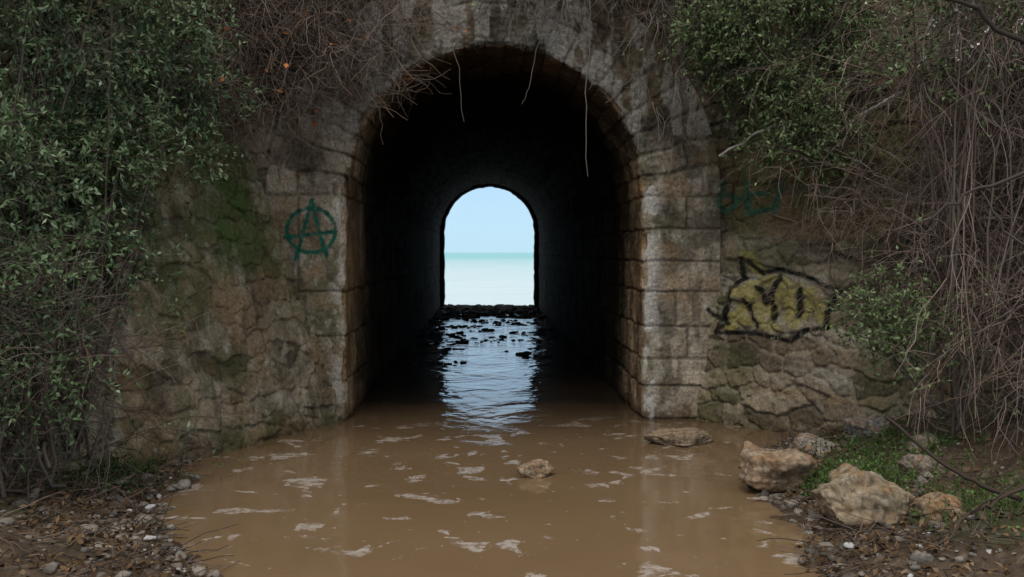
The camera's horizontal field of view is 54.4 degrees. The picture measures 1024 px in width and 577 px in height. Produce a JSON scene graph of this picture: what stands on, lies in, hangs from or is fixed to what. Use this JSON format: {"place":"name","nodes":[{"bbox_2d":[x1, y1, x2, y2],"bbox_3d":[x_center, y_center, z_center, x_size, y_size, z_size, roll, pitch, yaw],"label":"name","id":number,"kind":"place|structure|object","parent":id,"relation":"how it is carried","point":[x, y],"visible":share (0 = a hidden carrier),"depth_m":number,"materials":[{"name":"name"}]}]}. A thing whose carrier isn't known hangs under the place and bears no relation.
{"place":"outdoors","nodes":[
{"label":"outdoors","id":0,"kind":"place"},
{"bbox_2d":[444,253,533,305],"bbox_3d":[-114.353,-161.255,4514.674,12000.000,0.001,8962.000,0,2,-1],"label":"sea","id":1,"kind":"structure","parent":0,"point":[493,279],"depth_m":103.21,"materials":[{"name":"liquid"}]},
{"bbox_2d":[444,187,533,252],"label":"sky","id":2,"kind":"structure","parent":0,"point":[488,219],"materials":[{"name":"blue"}]},
{"bbox_2d":[151,309,828,576],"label":"muddy water","id":3,"kind":"structure","parent":0,"point":[406,468],"depth_m":7.21,"materials":[{"name":"brown liquid"}]},
{"bbox_2d":[517,459,553,478],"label":"rock","id":4,"kind":"object","parent":3,"relation":"on","point":[538,468],"visible":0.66,"depth_m":7.55,"materials":[{"name":"stone"}]},
{"bbox_2d":[642,427,713,446],"bbox_3d":[1.495,1.352,8.878,0.661,0.191,0.352,0,2,-1],"label":"rock","id":5,"kind":"object","parent":3,"relation":"on","point":[683,437],"visible":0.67,"depth_m":8.84,"materials":[{"name":"stone"}]},
{"bbox_2d":[0,283,1023,576],"bbox_3d":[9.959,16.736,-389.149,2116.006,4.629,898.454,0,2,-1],"label":"ground","id":6,"kind":"structure","parent":0,"point":[1016,457],"depth_m":5.54,"materials":[{"name":"brown soil"}]},
{"bbox_2d":[0,178,143,496],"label":"evergreen bush","id":7,"kind":"object","parent":6,"relation":"on","point":[15,267],"visible":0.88,"depth_m":5.99,"materials":[{"name":"green plant"}]},
{"bbox_2d":[9,446,192,522],"bbox_3d":[-3.083,1.257,7.143,1.434,0.393,2.521,0,2,-1],"label":"grass tuft","id":8,"kind":"object","parent":6,"relation":"on","point":[114,468],"visible":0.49,"depth_m":7.04,"materials":[{"name":"green plant"}]},
{"bbox_2d":[0,233,250,501],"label":"bare thicket","id":9,"kind":"object","parent":6,"relation":"on","point":[79,357],"visible":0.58,"depth_m":6.41,"materials":[{"name":"brown plant"}]},
{"bbox_2d":[0,0,270,474],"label":"evergreen bush","id":10,"kind":"object","parent":6,"relation":"on","point":[79,173],"visible":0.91,"depth_m":6.98,"materials":[{"name":"green plant"}]},
{"bbox_2d":[0,41,341,480],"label":"rubble retaining wall","id":11,"kind":"structure","parent":6,"relation":"on","point":[262,361],"depth_m":8.87,"materials":[{"name":"stone"}]},
{"bbox_2d":[396,304,586,365],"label":"shore stones","id":12,"kind":"object","parent":6,"relation":"on","point":[498,310],"visible":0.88,"depth_m":25.18,"materials":[{"name":"stone"}]},
{"bbox_2d":[83,0,911,419],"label":"stone tunnel","id":13,"kind":"structure","parent":6,"relation":"on","point":[629,250],"depth_m":10.21,"materials":[{"name":"grey stone"}]},
{"bbox_2d":[0,417,1004,576],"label":"pebbles","id":14,"kind":"object","parent":6,"relation":"on","point":[917,556],"visible":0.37,"depth_m":5.77,"materials":[{"name":"stone"}]},
{"bbox_2d":[0,406,1023,576],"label":"leaf litter","id":15,"kind":"object","parent":6,"relation":"on","point":[138,527],"visible":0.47,"depth_m":5.58,"materials":[{"name":"brown plant"}]},
{"bbox_2d":[739,441,818,492],"bbox_3d":[1.908,1.305,7.117,0.542,0.379,0.436,1,2,20],"label":"rock","id":16,"kind":"object","parent":6,"relation":"on","point":[769,470],"visible":0.88,"depth_m":6.99,"materials":[{"name":"stone"}]},
{"bbox_2d":[787,432,840,455],"bbox_3d":[2.469,1.291,8.027,0.472,0.231,0.424,-1,2,-21],"label":"rock","id":17,"kind":"object","parent":6,"relation":"on","point":[806,437],"visible":0.42,"depth_m":7.93,"materials":[{"name":"stone"}]},
{"bbox_2d":[696,54,1023,434],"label":"rubble retaining wall","id":18,"kind":"structure","parent":6,"relation":"on","point":[754,377],"depth_m":9.35,"materials":[{"name":"stone"}]},
{"bbox_2d":[700,0,1023,472],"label":"bare thicket","id":19,"kind":"object","parent":6,"relation":"on","point":[968,166],"visible":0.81,"depth_m":7.67,"materials":[{"name":"brown plant"}]},
{"bbox_2d":[719,91,901,194],"bbox_3d":[2.607,-1.266,8.819,1.582,0.918,0.272,1,2,21],"label":"dead branch","id":20,"kind":"object","parent":19,"relation":"attached to","point":[757,132],"visible":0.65,"depth_m":8.78,"materials":[{"name":"wood"}]},
{"bbox_2d":[851,0,1023,84],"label":"flowering thicket","id":21,"kind":"object","parent":19,"relation":"attached to","point":[950,4],"visible":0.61,"depth_m":6.89,"materials":[{"name":"green plant"}]},
{"bbox_2d":[922,0,1023,245],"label":"dead branch","id":22,"kind":"object","parent":19,"relation":"attached to","point":[992,25],"visible":1,"depth_m":6.05,"materials":[{"name":"brown wood"}]},
{"bbox_2d":[810,462,914,530],"bbox_3d":[2.125,1.301,6.050,0.506,0.459,0.566,-1,2,-24],"label":"rock","id":23,"kind":"object","parent":6,"relation":"in","point":[855,491],"visible":0.73,"depth_m":5.88,"materials":[{"name":"stone"}]},
{"bbox_2d":[843,414,891,437],"bbox_3d":[3.033,1.233,8.429,0.566,0.295,0.359,-2,3,-44],"label":"rock","id":24,"kind":"object","parent":6,"relation":"on","point":[856,425],"visible":0.57,"depth_m":8.29,"materials":[{"name":"stone"}]},
{"bbox_2d":[780,440,986,500],"bbox_3d":[2.535,1.291,6.897,1.456,0.487,1.339,0,2,-1],"label":"grass tuft","id":25,"kind":"object","parent":6,"relation":"on","point":[819,473],"visible":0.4,"depth_m":6.93,"materials":[{"name":"green plant"}]},
{"bbox_2d":[781,412,1013,467],"bbox_3d":[2.919,1.161,7.774,1.853,0.458,2.216,0,2,-1],"label":"grass tuft","id":26,"kind":"object","parent":6,"relation":"on","point":[905,438],"visible":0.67,"depth_m":7.67,"materials":[{"name":"green plant"}]},
{"bbox_2d":[808,0,1023,436],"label":"leaf shrub","id":27,"kind":"object","parent":6,"relation":"on","point":[881,324],"visible":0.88,"depth_m":7.22,"materials":[{"name":"green plant"}]},
{"bbox_2d":[897,453,943,474],"bbox_3d":[2.798,1.266,6.815,0.278,0.285,0.304,2,3,36],"label":"rock","id":28,"kind":"object","parent":6,"relation":"on","point":[926,462],"visible":0.39,"depth_m":6.73,"materials":[{"name":"stone"}]},
{"bbox_2d":[902,432,939,453],"bbox_3d":[3.131,1.203,7.529,0.421,0.260,0.257,-1,3,-34],"label":"rock","id":29,"kind":"object","parent":6,"relation":"on","point":[924,439],"visible":0.44,"depth_m":7.43,"materials":[{"name":"stone"}]},
{"bbox_2d":[844,457,1023,537],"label":"grass tuft","id":30,"kind":"object","parent":6,"relation":"on","point":[1003,504],"visible":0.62,"depth_m":5.85,"materials":[{"name":"green plant"}]},
{"bbox_2d":[908,491,965,521],"bbox_3d":[2.522,1.335,5.911,0.359,0.270,0.368,-1,3,-34],"label":"rock","id":31,"kind":"object","parent":6,"relation":"on","point":[921,504],"visible":0.52,"depth_m":5.81,"materials":[{"name":"stone"}]},
{"bbox_2d":[885,416,1023,546],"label":"fallen branch","id":32,"kind":"object","parent":6,"relation":"on","point":[1004,494],"visible":1,"depth_m":5.63,"materials":[{"name":"brown wood"}]},
{"bbox_2d":[1,0,1022,86],"bbox_3d":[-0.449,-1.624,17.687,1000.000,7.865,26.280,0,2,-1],"label":"embankment","id":33,"kind":"structure","parent":0,"point":[884,22],"depth_m":9.59,"materials":[{"name":"brown soil"}]},
{"bbox_2d":[0,0,162,101],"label":"evergreen bush","id":34,"kind":"object","parent":33,"relation":"on","point":[44,20],"visible":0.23,"depth_m":7.82,"materials":[{"name":"green plant"}]},
{"bbox_2d":[66,0,299,214],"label":"bush","id":35,"kind":"object","parent":33,"relation":"on","point":[230,130],"visible":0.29,"depth_m":8.95,"materials":[{"name":"green plant"}]},
{"bbox_2d":[145,0,476,199],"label":"bramble thicket","id":36,"kind":"object","parent":33,"relation":"on","point":[292,12],"visible":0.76,"depth_m":9.25,"materials":[{"name":"brown plant"}]},
{"bbox_2d":[395,0,800,94],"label":"bramble thicket","id":37,"kind":"object","parent":33,"relation":"on","point":[537,4],"visible":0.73,"depth_m":9.48,"materials":[{"name":"brown plant"}]},
{"bbox_2d":[257,0,775,179],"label":"hanging vine","id":38,"kind":"object","parent":37,"relation":"hanging from","point":[529,84],"visible":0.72,"depth_m":9.68,"materials":[{"name":"brown plant"}]},
{"bbox_2d":[605,0,790,155],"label":"bramble thicket","id":39,"kind":"object","parent":33,"relation":"on","point":[674,68],"visible":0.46,"depth_m":9.32,"materials":[{"name":"brown plant"}]},
{"bbox_2d":[654,0,918,211],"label":"overhanging shrub","id":40,"kind":"object","parent":33,"relation":"on","point":[724,14],"visible":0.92,"depth_m":8.80,"materials":[{"name":"green plant"}]}
]}

